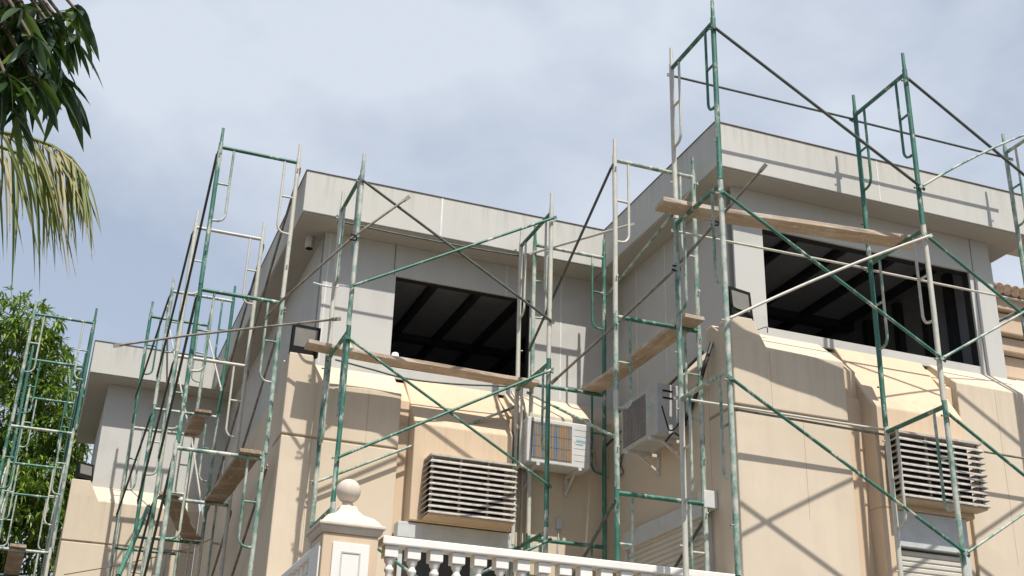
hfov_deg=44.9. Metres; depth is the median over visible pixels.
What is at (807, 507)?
house
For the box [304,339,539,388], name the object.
plank
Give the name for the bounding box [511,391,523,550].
drain pipe
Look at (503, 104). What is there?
sky
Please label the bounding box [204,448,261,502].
plank
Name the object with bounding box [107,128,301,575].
scaffold tower
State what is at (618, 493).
scaffold tower
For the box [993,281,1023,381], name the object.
neighbour house
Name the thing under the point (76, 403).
scaffold tower
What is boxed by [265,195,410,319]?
loose tube
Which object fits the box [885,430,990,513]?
louvre screen
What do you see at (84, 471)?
floodlight
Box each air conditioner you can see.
[517,417,589,495]
[622,383,679,475]
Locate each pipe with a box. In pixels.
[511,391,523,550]
[519,391,526,540]
[665,423,686,441]
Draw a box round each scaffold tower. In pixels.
[0,299,97,575]
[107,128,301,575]
[305,153,556,575]
[525,139,709,575]
[667,0,1023,575]
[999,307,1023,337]
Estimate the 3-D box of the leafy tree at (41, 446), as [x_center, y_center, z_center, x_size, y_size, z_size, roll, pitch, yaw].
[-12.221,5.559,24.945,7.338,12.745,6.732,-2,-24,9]
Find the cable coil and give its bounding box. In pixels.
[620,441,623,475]
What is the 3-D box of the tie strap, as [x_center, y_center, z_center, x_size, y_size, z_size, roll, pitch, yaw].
[-2.038,-0.044,14.013,0.324,0.295,0.643,10,-25,-18]
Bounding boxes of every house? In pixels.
[53,121,1023,575]
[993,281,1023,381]
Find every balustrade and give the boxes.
[281,550,309,575]
[378,535,734,575]
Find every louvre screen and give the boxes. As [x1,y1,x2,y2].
[420,453,517,529]
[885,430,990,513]
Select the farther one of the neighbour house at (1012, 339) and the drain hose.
the neighbour house at (1012, 339)
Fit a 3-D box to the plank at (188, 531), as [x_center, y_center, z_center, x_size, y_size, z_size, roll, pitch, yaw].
[-4.484,3.114,16.767,0.251,0.073,2.625,4,-24,-6]
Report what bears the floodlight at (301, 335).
on the house at (807, 507)
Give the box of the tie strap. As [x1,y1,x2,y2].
[313,282,348,287]
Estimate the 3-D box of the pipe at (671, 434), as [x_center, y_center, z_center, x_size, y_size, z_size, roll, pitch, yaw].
[1.770,1.530,13.176,0.088,0.304,0.387,-20,-32,40]
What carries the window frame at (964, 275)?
in the house at (807, 507)
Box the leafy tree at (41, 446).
[0,286,92,575]
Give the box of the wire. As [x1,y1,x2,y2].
[64,539,210,574]
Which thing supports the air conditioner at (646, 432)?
attached to the house at (807, 507)
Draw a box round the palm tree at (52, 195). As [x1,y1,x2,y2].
[0,131,101,297]
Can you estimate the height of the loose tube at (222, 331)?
0.549 m
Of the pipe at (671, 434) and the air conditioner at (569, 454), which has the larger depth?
the air conditioner at (569, 454)
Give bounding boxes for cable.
[335,359,514,387]
[661,406,678,430]
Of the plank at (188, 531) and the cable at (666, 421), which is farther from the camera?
the plank at (188, 531)
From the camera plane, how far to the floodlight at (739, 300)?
13.14 m
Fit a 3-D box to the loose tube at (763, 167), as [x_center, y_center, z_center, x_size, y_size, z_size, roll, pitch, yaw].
[2.032,-0.709,12.429,0.136,0.805,1.269,22,-31,-37]
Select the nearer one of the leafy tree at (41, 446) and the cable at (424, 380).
the cable at (424, 380)
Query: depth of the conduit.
15.12 m
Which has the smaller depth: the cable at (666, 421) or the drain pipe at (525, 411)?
the cable at (666, 421)
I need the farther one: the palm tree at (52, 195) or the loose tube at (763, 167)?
the loose tube at (763, 167)
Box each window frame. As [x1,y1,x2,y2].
[396,277,529,377]
[762,229,979,365]
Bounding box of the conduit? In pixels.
[593,434,608,478]
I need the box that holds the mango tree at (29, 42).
[0,0,102,170]
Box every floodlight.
[76,461,93,480]
[289,324,320,358]
[728,286,753,320]
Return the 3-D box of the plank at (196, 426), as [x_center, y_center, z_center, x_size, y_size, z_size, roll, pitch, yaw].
[-4.903,2.114,19.273,0.250,0.074,1.703,10,-22,-17]
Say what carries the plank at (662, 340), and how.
on the scaffold tower at (618, 493)
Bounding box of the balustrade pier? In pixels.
[305,479,385,575]
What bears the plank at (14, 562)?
on the scaffold tower at (76, 403)
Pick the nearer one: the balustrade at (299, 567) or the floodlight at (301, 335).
the balustrade at (299, 567)
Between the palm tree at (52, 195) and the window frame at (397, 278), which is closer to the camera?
the palm tree at (52, 195)
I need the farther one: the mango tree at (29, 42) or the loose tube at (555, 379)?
the loose tube at (555, 379)
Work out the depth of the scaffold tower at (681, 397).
12.39 m
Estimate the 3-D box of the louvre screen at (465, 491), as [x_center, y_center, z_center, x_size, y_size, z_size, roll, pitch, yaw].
[-0.484,2.306,14.025,1.044,0.702,0.295,10,-25,-18]
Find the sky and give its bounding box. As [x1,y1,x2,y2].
[0,0,1023,575]
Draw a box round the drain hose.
[685,342,712,422]
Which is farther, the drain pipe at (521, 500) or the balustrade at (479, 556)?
the drain pipe at (521, 500)
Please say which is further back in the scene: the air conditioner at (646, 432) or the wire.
the wire
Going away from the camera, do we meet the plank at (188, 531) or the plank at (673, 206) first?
the plank at (673, 206)
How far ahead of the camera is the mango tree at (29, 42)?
4.82 m
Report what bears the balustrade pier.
on the house at (807, 507)
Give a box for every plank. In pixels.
[3,543,25,574]
[159,491,199,539]
[184,409,210,436]
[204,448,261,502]
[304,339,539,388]
[579,313,704,392]
[655,197,921,249]
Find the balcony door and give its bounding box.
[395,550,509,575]
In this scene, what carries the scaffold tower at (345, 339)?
on the house at (807, 507)
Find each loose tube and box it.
[113,317,340,347]
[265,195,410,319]
[551,216,718,384]
[671,163,767,270]

